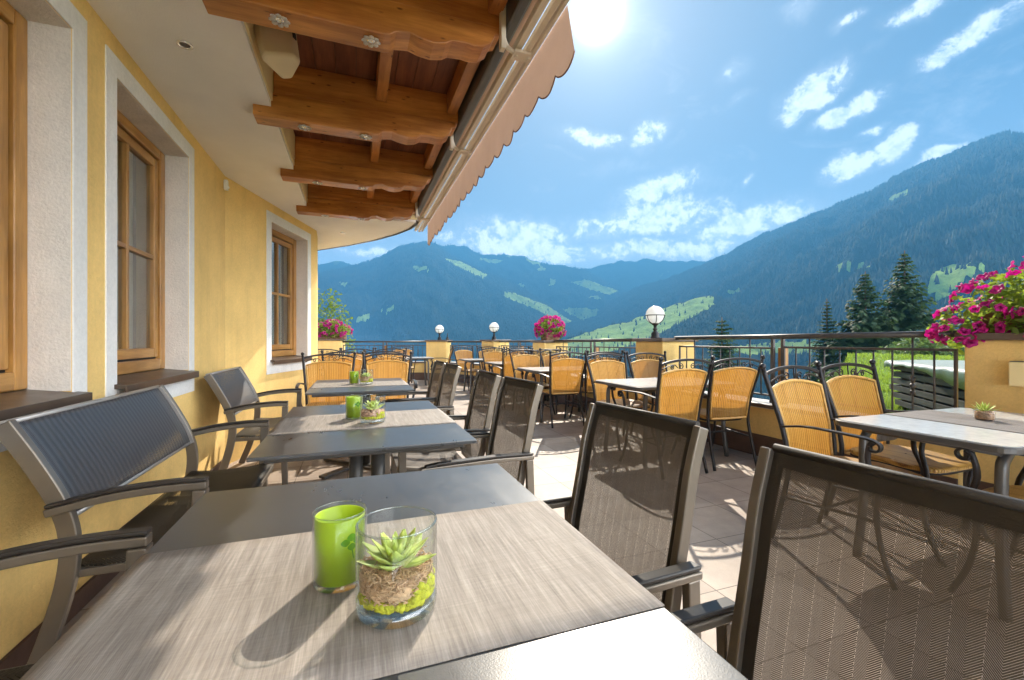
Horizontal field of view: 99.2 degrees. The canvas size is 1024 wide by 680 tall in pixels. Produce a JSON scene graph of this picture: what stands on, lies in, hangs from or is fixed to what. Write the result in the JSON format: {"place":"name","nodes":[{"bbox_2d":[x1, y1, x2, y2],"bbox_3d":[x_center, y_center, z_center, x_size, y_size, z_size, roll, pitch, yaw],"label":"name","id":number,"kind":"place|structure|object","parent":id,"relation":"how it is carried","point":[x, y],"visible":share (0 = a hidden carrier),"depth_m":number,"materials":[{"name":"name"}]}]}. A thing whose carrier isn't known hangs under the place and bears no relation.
{"place":"outdoors","nodes":[
{"label":"outdoors","id":0,"kind":"place"},
{"bbox_2d":[318,261,350,272],"bbox_3d":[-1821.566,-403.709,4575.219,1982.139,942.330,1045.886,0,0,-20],"label":"mountain summit","id":1,"kind":"structure","parent":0,"point":[333,265],"depth_m":4758.18,"materials":[{"name":"stone"}]},
{"bbox_2d":[318,244,586,361],"bbox_3d":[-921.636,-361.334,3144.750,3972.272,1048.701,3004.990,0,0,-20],"label":"mountain peak","id":2,"kind":"structure","parent":0,"point":[365,316],"depth_m":2827.57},
{"bbox_2d":[318,240,588,362],"bbox_3d":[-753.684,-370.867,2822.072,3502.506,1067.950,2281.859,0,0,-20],"label":"forest","id":3,"kind":"object","parent":2,"relation":"on","point":[570,328],"visible":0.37,"depth_m":2839.68,"materials":[{"name":"plant"}]},
{"bbox_2d":[439,245,624,319],"bbox_3d":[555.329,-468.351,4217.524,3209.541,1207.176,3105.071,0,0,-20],"label":"mountain valley","id":4,"kind":"structure","parent":0,"point":[586,311],"depth_m":4337.45,"materials":[{"name":"plant"}]},
{"bbox_2d":[426,241,628,317],"bbox_3d":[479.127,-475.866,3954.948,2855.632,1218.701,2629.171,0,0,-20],"label":"forest","id":5,"kind":"object","parent":4,"relation":"on","point":[597,278],"visible":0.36,"depth_m":4413.11,"materials":[{"name":"plant"}]},
{"bbox_2d":[60,380,1023,679],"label":"terrace floor","id":6,"kind":"structure","parent":0,"point":[718,524],"depth_m":2.83,"materials":[{"name":"tile"}]},
{"bbox_2d":[0,526,152,679],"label":"armchair","id":7,"kind":"object","parent":6,"relation":"on","point":[137,542],"visible":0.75,"depth_m":1.02,"materials":[{"name":"metal"}]},
{"bbox_2d":[0,385,273,664],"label":"armchair","id":8,"kind":"object","parent":6,"relation":"on","point":[74,461],"visible":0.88,"depth_m":1.59,"materials":[{"name":"metal"}]},
{"bbox_2d":[204,366,301,491],"bbox_3d":[-2.125,0.696,3.697,0.581,0.904,0.965,0,0,-20],"label":"armchair","id":9,"kind":"object","parent":6,"relation":"on","point":[238,394],"visible":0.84,"depth_m":3.41,"materials":[{"name":"fabric"}]},
{"bbox_2d":[0,0,507,669],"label":"hotel building","id":10,"kind":"structure","parent":6,"relation":"on","point":[140,248],"depth_m":2.54,"materials":[{"name":"yellow paint"}]},
{"bbox_2d":[0,0,92,451],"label":"window","id":11,"kind":"structure","parent":10,"relation":"in","point":[35,42],"depth_m":1.77,"materials":[{"name":"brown wood"}]},
{"bbox_2d":[105,44,198,396],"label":"window","id":12,"kind":"structure","parent":10,"relation":"in","point":[131,133],"depth_m":2.86,"materials":[{"name":"brown wood"}]},
{"bbox_2d":[176,40,192,49],"bbox_3d":[-1.644,-1.482,2.191,0.068,0.007,0.068,0,0,-20],"label":"recessed downlight","id":13,"kind":"object","parent":10,"relation":"attached to","point":[184,45],"visible":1,"depth_m":2.19,"materials":[{"name":"metal"}]},
{"bbox_2d":[254,24,299,78],"bbox_3d":[-1.276,-1.603,2.323,0.275,0.340,0.209,0,0,42],"label":"loudspeaker","id":14,"kind":"object","parent":10,"relation":"attached to","point":[278,51],"visible":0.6,"depth_m":2.26,"materials":[{"name":"beige plastic"}]},
{"bbox_2d":[268,14,289,27],"bbox_3d":[-1.027,-1.409,1.925,0.082,0.014,0.082,0,0,-42],"label":"ceiling spotlight","id":15,"kind":"object","parent":10,"relation":"attached to","point":[276,19],"visible":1,"depth_m":1.92,"materials":[{"name":"metal"}]},
{"bbox_2d":[266,210,311,374],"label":"window","id":16,"kind":"structure","parent":10,"relation":"in","point":[280,357],"depth_m":5.49,"materials":[{"name":"paint"}]},
{"bbox_2d":[361,35,380,47],"bbox_3d":[-0.665,-1.407,2.057,0.082,0.014,0.082,0,0,3],"label":"ceiling spotlight","id":17,"kind":"object","parent":10,"relation":"attached to","point":[370,41],"visible":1,"depth_m":2.05,"materials":[{"name":"metal"}]},
{"bbox_2d":[414,0,574,244],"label":"awning","id":18,"kind":"object","parent":10,"relation":"attached to","point":[552,60],"visible":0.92,"depth_m":2.58,"materials":[{"name":"fabric"}]},
{"bbox_2d":[295,352,355,405],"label":"wicker armchair","id":19,"kind":"object","parent":6,"relation":"on","point":[308,373],"visible":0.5,"depth_m":4.88,"materials":[{"name":"wicker"}]},
{"bbox_2d":[318,348,340,400],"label":"wicker armchair","id":20,"kind":"object","parent":6,"relation":"on","point":[319,357],"visible":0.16,"depth_m":7.62,"materials":[{"name":"wicker"}]},
{"bbox_2d":[318,339,346,361],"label":"pillar","id":21,"kind":"structure","parent":6,"relation":"on","point":[335,344],"depth_m":12.29,"materials":[{"name":"paint"}]},
{"bbox_2d":[318,319,352,338],"bbox_3d":[-5.173,-0.324,12.500,1.208,0.587,0.693,0,0,-8],"label":"petunia planter","id":22,"kind":"object","parent":21,"relation":"on","point":[330,329],"visible":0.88,"depth_m":12.38,"materials":[{"name":"pink plant"}]},
{"bbox_2d":[321,350,365,399],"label":"wicker armchair","id":23,"kind":"object","parent":6,"relation":"on","point":[358,365],"visible":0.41,"depth_m":6.00,"materials":[{"name":"wicker"}]},
{"bbox_2d":[341,347,374,397],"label":"wicker armchair","id":24,"kind":"object","parent":6,"relation":"on","point":[373,348],"visible":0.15,"depth_m":7.85,"materials":[{"name":"wicker"}]},
{"bbox_2d":[305,378,413,479],"bbox_3d":[-1.368,0.770,3.940,0.806,0.740,1.150,0,0,-20],"label":"terrace table","id":25,"kind":"object","parent":6,"relation":"on","point":[366,392],"visible":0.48,"depth_m":3.60,"materials":[{"name":"grey laminate"}]},
{"bbox_2d":[309,380,408,388],"bbox_3d":[-1.368,0.399,3.940,0.807,0.002,0.455,0,0,-20],"label":"table runner","id":26,"kind":"object","parent":25,"relation":"on","point":[348,384],"visible":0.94,"depth_m":3.90,"materials":[{"name":"fabric"}]},
{"bbox_2d":[349,371,358,383],"bbox_3d":[-1.436,0.339,3.968,0.085,0.116,0.085,0,0,40],"label":"candle cup","id":27,"kind":"object","parent":26,"relation":"on","point":[354,377],"visible":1,"depth_m":3.94,"materials":[{"name":"green glass"}]},
{"bbox_2d":[360,369,372,384],"bbox_3d":[-1.311,0.332,3.929,0.118,0.129,0.117,0,0,10],"label":"succulent plant","id":28,"kind":"object","parent":26,"relation":"on","point":[365,377],"visible":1,"depth_m":3.89,"materials":[{"name":"green plant"}]},
{"bbox_2d":[246,401,476,477],"bbox_3d":[-0.725,0.770,2.178,0.806,0.740,1.210,0,0,-20],"label":"terrace table","id":29,"kind":"object","parent":6,"relation":"on","point":[355,446],"visible":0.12,"depth_m":1.77,"materials":[{"name":"grey laminate"}]},
{"bbox_2d":[267,409,455,434],"bbox_3d":[-0.725,0.399,2.178,0.807,0.003,0.455,0,0,-20],"label":"table runner","id":30,"kind":"object","parent":29,"relation":"on","point":[310,423],"visible":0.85,"depth_m":2.13,"materials":[{"name":"fabric"}]},
{"bbox_2d":[346,394,362,418],"bbox_3d":[-0.803,0.339,2.219,0.085,0.116,0.085,0,0,-10],"label":"candle cup","id":31,"kind":"object","parent":30,"relation":"on","point":[354,406],"visible":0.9,"depth_m":2.19,"materials":[{"name":"green glass"}]},
{"bbox_2d":[360,394,384,423],"bbox_3d":[-0.672,0.332,2.107,0.119,0.129,0.117,0,0,-30],"label":"succulent plant","id":32,"kind":"object","parent":30,"relation":"on","point":[372,411],"visible":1,"depth_m":2.08,"materials":[{"name":"green plant"}]},
{"bbox_2d":[363,349,405,399],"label":"wicker armchair","id":33,"kind":"object","parent":6,"relation":"on","point":[385,358],"visible":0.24,"depth_m":6.19,"materials":[{"name":"wicker"}]},
{"bbox_2d":[362,351,417,400],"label":"wicker armchair","id":34,"kind":"object","parent":6,"relation":"on","point":[404,375],"visible":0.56,"depth_m":5.13,"materials":[{"name":"wicker"}]},
{"bbox_2d":[375,347,408,397],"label":"wicker armchair","id":35,"kind":"object","parent":6,"relation":"on","point":[393,355],"visible":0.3,"depth_m":8.04,"materials":[{"name":"wicker"}]},
{"bbox_2d":[360,361,424,379],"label":"parapet wall","id":36,"kind":"structure","parent":6,"relation":"on","point":[419,371],"depth_m":12.42,"materials":[{"name":"paint"}]},
{"bbox_2d":[343,341,425,356],"bbox_3d":[-3.652,0.431,12.575,2.551,0.817,0.132,0,0,-1],"label":"railing","id":37,"kind":"object","parent":36,"relation":"on","point":[384,346],"visible":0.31,"depth_m":12.53,"materials":[{"name":"black metal"}]},
{"bbox_2d":[391,345,416,383],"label":"wicker armchair","id":38,"kind":"object","parent":6,"relation":"on","point":[408,353],"visible":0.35,"depth_m":11.47,"materials":[{"name":"wicker"}]},
{"bbox_2d":[375,360,445,457],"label":"armchair","id":39,"kind":"object","parent":6,"relation":"on","point":[437,363],"visible":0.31,"depth_m":4.26,"materials":[{"name":"grey metal"}]},
{"bbox_2d":[404,357,433,384],"bbox_3d":[-2.343,0.780,10.585,0.800,0.723,0.700,0,0,-20],"label":"garden table","id":40,"kind":"object","parent":6,"relation":"on","point":[425,359],"visible":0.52,"depth_m":10.44,"materials":[{"name":"grey metal"}]},
{"bbox_2d":[379,363,461,473],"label":"armchair","id":41,"kind":"object","parent":6,"relation":"on","point":[448,408],"visible":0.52,"depth_m":3.64,"materials":[{"name":"fabric"}]},
{"bbox_2d":[425,340,452,380],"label":"pillar","id":42,"kind":"structure","parent":6,"relation":"on","point":[435,349],"depth_m":12.24,"materials":[{"name":"paint"}]},
{"bbox_2d":[435,325,443,339],"bbox_3d":[-2.075,-0.217,12.489,0.266,0.434,0.266,0,0,-20],"label":"globe lamp","id":43,"kind":"object","parent":42,"relation":"on","point":[439,329],"visible":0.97,"depth_m":12.42,"materials":[{"name":"glass"}]},
{"bbox_2d":[429,345,454,383],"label":"wicker armchair","id":44,"kind":"object","parent":6,"relation":"on","point":[449,358],"visible":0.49,"depth_m":10.81,"materials":[{"name":"wicker"}]},
{"bbox_2d":[391,369,500,473],"bbox_3d":[-0.424,0.673,2.718,0.607,0.940,0.538,0,0,-20],"label":"armchair","id":45,"kind":"object","parent":6,"relation":"on","point":[466,449],"visible":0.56,"depth_m":2.77,"materials":[{"name":"fabric"}]},
{"bbox_2d":[146,463,747,679],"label":"terrace table","id":46,"kind":"object","parent":6,"relation":"on","point":[661,643],"visible":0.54,"depth_m":0.88,"materials":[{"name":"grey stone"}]},
{"bbox_2d":[19,500,664,679],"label":"table runner","id":47,"kind":"object","parent":46,"relation":"on","point":[264,609],"visible":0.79,"depth_m":0.65,"materials":[{"name":"fabric"}]},
{"bbox_2d":[312,500,366,593],"bbox_3d":[-0.285,0.339,0.724,0.085,0.116,0.085,0,0,30],"label":"candle cup","id":48,"kind":"object","parent":47,"relation":"on","point":[334,545],"visible":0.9,"depth_m":0.69,"materials":[{"name":"green glass"}]},
{"bbox_2d":[355,507,436,629],"bbox_3d":[-0.171,0.332,0.648,0.117,0.129,0.117,0,0,-16],"label":"succulent plant","id":49,"kind":"object","parent":47,"relation":"on","point":[397,574],"visible":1,"depth_m":0.62,"materials":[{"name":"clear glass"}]},
{"bbox_2d":[446,362,479,383],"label":"parapet wall","id":50,"kind":"structure","parent":6,"relation":"on","point":[461,375],"depth_m":11.60,"materials":[{"name":"paint"}]},
{"bbox_2d":[448,341,481,361],"bbox_3d":[-1.207,0.317,11.767,1.650,0.597,0.048,0,0,44],"label":"railing","id":51,"kind":"object","parent":50,"relation":"on","point":[458,342],"visible":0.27,"depth_m":11.77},
{"bbox_2d":[452,346,485,390],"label":"wicker armchair","id":52,"kind":"object","parent":6,"relation":"on","point":[464,353],"visible":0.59,"depth_m":10.30,"materials":[{"name":"wicker"}]},
{"bbox_2d":[398,376,543,494],"bbox_3d":[-0.216,0.673,2.159,0.607,0.940,0.538,0,0,-24],"label":"armchair","id":53,"kind":"object","parent":6,"relation":"on","point":[523,455],"visible":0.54,"depth_m":2.16,"materials":[{"name":"fabric"}]},
{"bbox_2d":[459,358,494,393],"bbox_3d":[-0.704,0.780,9.583,0.800,0.723,0.700,0,0,-20],"label":"garden table","id":54,"kind":"object","parent":6,"relation":"on","point":[473,360],"visible":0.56,"depth_m":9.37,"materials":[{"name":"grey metal"}]},
{"bbox_2d":[476,346,499,387],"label":"wicker armchair","id":55,"kind":"object","parent":6,"relation":"on","point":[481,365],"visible":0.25,"depth_m":10.43,"materials":[{"name":"wicker"}]},
{"bbox_2d":[480,340,508,382],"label":"pillar","id":56,"kind":"structure","parent":6,"relation":"on","point":[494,343],"depth_m":10.82,"materials":[{"name":"paint"}]},
{"bbox_2d":[489,322,498,339],"bbox_3d":[-0.452,-0.227,11.003,0.266,0.434,0.266,0,0,-20],"label":"globe lamp","id":57,"kind":"object","parent":56,"relation":"on","point":[494,327],"visible":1,"depth_m":10.93,"materials":[{"name":"glass"}]},
{"bbox_2d":[481,346,513,393],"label":"wicker armchair","id":58,"kind":"object","parent":6,"relation":"on","point":[490,357],"visible":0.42,"depth_m":8.93,"materials":[{"name":"wicker"}]},
{"bbox_2d":[490,348,533,402],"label":"wicker armchair","id":59,"kind":"object","parent":6,"relation":"on","point":[506,366],"visible":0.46,"depth_m":7.36,"materials":[{"name":"wicker"}]},
{"bbox_2d":[503,346,529,391],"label":"wicker armchair","id":60,"kind":"object","parent":6,"relation":"on","point":[514,353],"visible":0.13,"depth_m":9.18,"materials":[{"name":"wicker"}]},
{"bbox_2d":[485,361,548,400],"bbox_3d":[0.127,0.780,8.256,1.140,0.723,0.760,0,0,-20],"label":"garden table","id":61,"kind":"object","parent":6,"relation":"on","point":[498,363],"visible":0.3,"depth_m":8.10,"materials":[{"name":"grey metal"}]},
{"bbox_2d":[509,348,555,414],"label":"wicker armchair","id":62,"kind":"object","parent":6,"relation":"on","point":[533,362],"visible":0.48,"depth_m":7.07,"materials":[{"name":"wicker"}]},
{"bbox_2d":[521,348,561,404],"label":"wicker armchair","id":63,"kind":"object","parent":6,"relation":"on","point":[542,366],"visible":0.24,"depth_m":7.53,"materials":[{"name":"wicker"}]},
{"bbox_2d":[530,340,569,400],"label":"pillar","id":64,"kind":"structure","parent":6,"relation":"on","point":[545,344],"depth_m":8.30,"materials":[{"name":"paint"}]},
{"bbox_2d":[534,314,565,339],"bbox_3d":[0.734,-0.244,8.525,0.635,0.518,0.767,0,0,-10],"label":"petunia planter","id":65,"kind":"object","parent":64,"relation":"on","point":[549,330],"visible":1,"depth_m":8.35,"materials":[{"name":"pink plant"}]},
{"bbox_2d":[517,366,599,422],"bbox_3d":[0.736,0.780,6.488,1.160,0.723,0.780,0,0,-20],"label":"garden table","id":66,"kind":"object","parent":6,"relation":"on","point":[541,370],"visible":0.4,"depth_m":6.19,"materials":[{"name":"grey metal"}]},
{"bbox_2d":[532,350,588,427],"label":"wicker armchair","id":67,"kind":"object","parent":6,"relation":"on","point":[560,367],"visible":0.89,"depth_m":5.75,"materials":[{"name":"wicker"}]},
{"bbox_2d":[539,348,584,413],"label":"wicker armchair","id":68,"kind":"object","parent":6,"relation":"on","point":[545,361],"visible":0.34,"depth_m":7.27,"materials":[{"name":"wicker"}]},
{"bbox_2d":[549,377,634,409],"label":"parapet wall","id":69,"kind":"structure","parent":6,"relation":"on","point":[561,398],"depth_m":7.18,"materials":[{"name":"paint"}]},
{"bbox_2d":[554,338,636,377],"bbox_3d":[1.355,0.406,7.167,0.132,0.867,2.499,0,0,-25],"label":"railing","id":70,"kind":"object","parent":69,"relation":"on","point":[595,347],"visible":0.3,"depth_m":7.09,"materials":[{"name":"black metal"}]},
{"bbox_2d":[569,350,623,422],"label":"wicker armchair","id":71,"kind":"object","parent":6,"relation":"on","point":[586,388],"visible":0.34,"depth_m":5.93,"materials":[{"name":"wicker"}]},
{"bbox_2d":[584,351,656,450],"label":"wicker armchair","id":72,"kind":"object","parent":6,"relation":"on","point":[621,367],"visible":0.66,"depth_m":5.05,"materials":[{"name":"wicker"}]},
{"bbox_2d":[538,401,707,637],"bbox_3d":[0.114,0.673,1.143,0.607,0.940,0.538,0,0,-26],"label":"armchair","id":73,"kind":"object","parent":6,"relation":"on","point":[677,578],"visible":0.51,"depth_m":1.18,"materials":[{"name":"fabric"}]},
{"bbox_2d":[626,351,693,440],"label":"wicker armchair","id":74,"kind":"object","parent":6,"relation":"on","point":[633,371],"visible":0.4,"depth_m":5.33,"materials":[{"name":"wicker"}]},
{"bbox_2d":[632,338,697,426],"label":"pillar","id":75,"kind":"structure","parent":6,"relation":"on","point":[670,346],"depth_m":5.57,"materials":[{"name":"paint"}]},
{"bbox_2d":[645,306,665,337],"bbox_3d":[1.922,-0.242,5.854,0.266,0.434,0.266,0,0,-20],"label":"globe lamp","id":76,"kind":"object","parent":75,"relation":"on","point":[655,315],"visible":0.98,"depth_m":5.78,"materials":[{"name":"glass"}]},
{"bbox_2d":[617,356,714,477],"bbox_3d":[1.352,0.640,3.905,0.594,1.011,0.639,0,0,-21],"label":"wicker armchair","id":77,"kind":"object","parent":6,"relation":"on","point":[698,391],"visible":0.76,"depth_m":3.68,"materials":[{"name":"wicker"}]},
{"bbox_2d":[595,377,736,459],"bbox_3d":[1.544,0.780,4.430,1.180,0.723,0.800,0,0,-20],"label":"garden table","id":78,"kind":"object","parent":6,"relation":"on","point":[643,385],"visible":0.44,"depth_m":4.27,"materials":[{"name":"grey metal"}]},
{"bbox_2d":[672,355,764,470],"bbox_3d":[1.907,0.640,4.128,0.594,1.011,0.639,0,0,-17],"label":"wicker armchair","id":79,"kind":"object","parent":6,"relation":"on","point":[713,413],"visible":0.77,"depth_m":3.90,"materials":[{"name":"wicker"}]},
{"bbox_2d":[670,391,962,485],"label":"parapet wall","id":80,"kind":"structure","parent":6,"relation":"on","point":[765,428],"depth_m":4.24,"materials":[{"name":"paint"}]},
{"bbox_2d":[674,330,972,412],"bbox_3d":[2.611,0.387,4.243,0.132,0.907,2.801,0,0,-21],"label":"railing","id":81,"kind":"object","parent":80,"relation":"on","point":[783,354],"visible":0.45,"depth_m":3.82,"materials":[{"name":"black metal"}]},
{"bbox_2d":[670,444,1023,679],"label":"armchair","id":82,"kind":"object","parent":6,"relation":"on","point":[736,624],"visible":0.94,"depth_m":0.68,"materials":[{"name":"fabric"}]},
{"bbox_2d":[759,361,944,589],"bbox_3d":[1.828,0.640,2.372,0.594,1.011,0.639,0,0,-26],"label":"wicker armchair","id":83,"kind":"object","parent":6,"relation":"on","point":[829,446],"visible":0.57,"depth_m":2.57,"materials":[{"name":"wicker"}]},
{"bbox_2d":[814,359,989,556],"bbox_3d":[2.356,0.640,2.659,0.594,1.011,0.639,0,0,-20],"label":"wicker armchair","id":84,"kind":"object","parent":6,"relation":"on","point":[908,459],"visible":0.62,"depth_m":2.81,"materials":[{"name":"wicker"}]},
{"bbox_2d":[835,408,1023,622],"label":"garden table","id":85,"kind":"object","parent":6,"relation":"on","point":[1005,447],"visible":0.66,"depth_m":1.99,"materials":[{"name":"grey metal"}]},
{"bbox_2d":[876,410,1023,441],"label":"table runner","id":86,"kind":"object","parent":85,"relation":"on","point":[1010,425],"visible":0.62,"depth_m":2.29,"materials":[{"name":"grey fabric"}]},
{"bbox_2d":[970,402,1000,419],"bbox_3d":[2.458,0.369,2.284,0.118,0.091,0.109,0,0,21],"label":"succulent bowl","id":87,"kind":"object","parent":86,"relation":"on","point":[982,412],"visible":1,"depth_m":2.26,"materials":[{"name":"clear glass"}]},
{"bbox_2d":[947,447,1023,592],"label":"wicker armchair","id":88,"kind":"object","parent":6,"relation":"on","point":[1016,489],"visible":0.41,"depth_m":1.92,"materials":[{"name":"metal"}]},
{"bbox_2d":[954,333,1023,489],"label":"pillar","id":89,"kind":"structure","parent":6,"relation":"on","point":[987,370],"depth_m":2.81,"materials":[{"name":"paint"}]},
{"bbox_2d":[924,256,1023,354],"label":"petunia planter","id":90,"kind":"object","parent":89,"relation":"on","point":[995,311],"visible":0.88,"depth_m":2.88,"materials":[{"name":"pink plant"}]},
{"bbox_2d":[1009,361,1023,386],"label":"wall lamp","id":91,"kind":"object","parent":89,"relation":"attached to","point":[1016,373],"visible":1,"depth_m":2.67,"materials":[{"name":"yellow paint"}]},
{"bbox_2d":[478,295,801,399],"bbox_3d":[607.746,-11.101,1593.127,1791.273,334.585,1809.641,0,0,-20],"label":"mountain spur","id":92,"kind":"structure","parent":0,"point":[645,327],"depth_m":1522.85,"materials":[{"name":"plant"}]},
{"bbox_2d":[524,294,803,400],"bbox_3d":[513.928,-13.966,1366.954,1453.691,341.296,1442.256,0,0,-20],"label":"forest","id":93,"kind":"object","parent":92,"relation":"on","point":[710,329],"visible":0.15,"depth_m":1331.54,"materials":[{"name":"plant"}]},
{"bbox_2d":[586,258,706,291],"bbox_3d":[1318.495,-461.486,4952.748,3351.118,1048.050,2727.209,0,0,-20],"label":"mountain ridge","id":94,"kind":"structure","parent":0,"point":[627,275],"depth_m":5110.90,"materials":[{"name":"blue"}]},
{"bbox_2d":[318,0,1023,268],"label":"sky","id":95,"kind":"structure","parent":0,"point":[673,130],"materials":[{"name":"blue"}]},
{"bbox_2d":[587,135,1023,379],"bbox_3d":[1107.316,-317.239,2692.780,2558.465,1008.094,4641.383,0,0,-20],"label":"mountain slope","id":96,"kind":"structure","parent":0,"point":[957,277],"depth_m":1382.66,"materials":[{"name":"plant"}]},
{"bbox_2d":[584,128,1023,380],"bbox_3d":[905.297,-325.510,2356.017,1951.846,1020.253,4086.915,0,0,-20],"label":"forest","id":97,"kind":"object","parent":96,"relation":"on","point":[1011,226],"visible":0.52,"depth_m":1413.52,"materials":[{"name":"plant"}]},
{"bbox_2d":[833,352,964,413],"bbox_3d":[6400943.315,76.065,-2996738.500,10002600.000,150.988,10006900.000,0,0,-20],"label":"ground","id":98,"kind":"structure","parent":0,"point":[885,384],"depth_m":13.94,"materials":[{"name":"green plant"}]},
{"bbox_2d":[318,288,355,353],"bbox_3d":[-6.813,0.750,15.604,2.337,5.391,1.202,0,0,-20],"label":"young tree","id":99,"kind":"object","parent":98,"relation":"on","point":[330,306],"visible":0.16,"depth_m":15.74,"materials":[{"name":"green plant"}]},
{"bbox_2d":[703,317,743,393],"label":"spruce tree","id":100,"kind":"object","parent":98,"relation":"on","point":[724,353],"visible":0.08,"depth_m":55.34,"materials":[{"name":"green plant"}]},
{"bbox_2d":[792,299,843,403],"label":"spruce tree","id":101,"kind":"object","parent":98,"relation":"on","point":[828,358],"visible":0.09,"depth_m":54.99,"materials":[{"name":"green plant"}]},
{"bbox_2d":[816,368,844,389],"bbox_3d":[23.261,2.826,28.309,7.665,3.034,2.921,0,0,-20],"label":"bush","id":102,"kind":"object","parent":98,"relation":"on","point":[836,374],"visible":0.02,"depth_m":27.71,"materials":[{"name":"green plant"}]},
{"bbox_2d":[792,271,907,406],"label":"spruce tree","id":103,"kind":"object","parent":98,"relation":"on","point":[872,322],"visible":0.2,"depth_m":50.71,"materials":[{"name":"green plant"}]},
{"bbox_2d":[875,250,963,349],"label":"spruce tree","id":104,"kind":"object","parent":98,"relation":"on","point":[909,315],"visible":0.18,"depth_m":51.19,"materials":[{"name":"green plant"}]},
{"bbox_2d":[884,360,964,410],"bbox_3d":[8.214,0.994,7.213,1.524,1.132,5.832,0,0,23],"label":"lumber stack","id":105,"kind":"object","parent":98,"relation":"on","point":[944,384],"visible":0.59,"depth_m":8.46,"materials":[{"name":"wood"}]},
{"bbox_2d":[867,338,964,356],"bbox_3d":[25.965,2.256,27.582,10.102,5.379,4.453,0,0,-20],"label":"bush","id":106,"kind":"object","parent":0,"point":[923,343],"visible":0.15,"depth_m":26.79,"materials":[{"name":"green plant"}]},
{"bbox_3d":[0.163,0.877,9.763,0.308,0.525,2.276,0,0,-24],"label":"parapet wall","id":107,"kind":"object","parent":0,"visible":0},
{"bbox_2d":[499,340,532,354],"bbox_3d":[0.197,0.419,9.778,0.132,0.842,2.296,0,0,-24],"label":"railing","id":108,"kind":"object","parent":107,"relation":"on","point":[520,341],"visible":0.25,"depth_m":9.80,"materials":[{"name":"black metal"}]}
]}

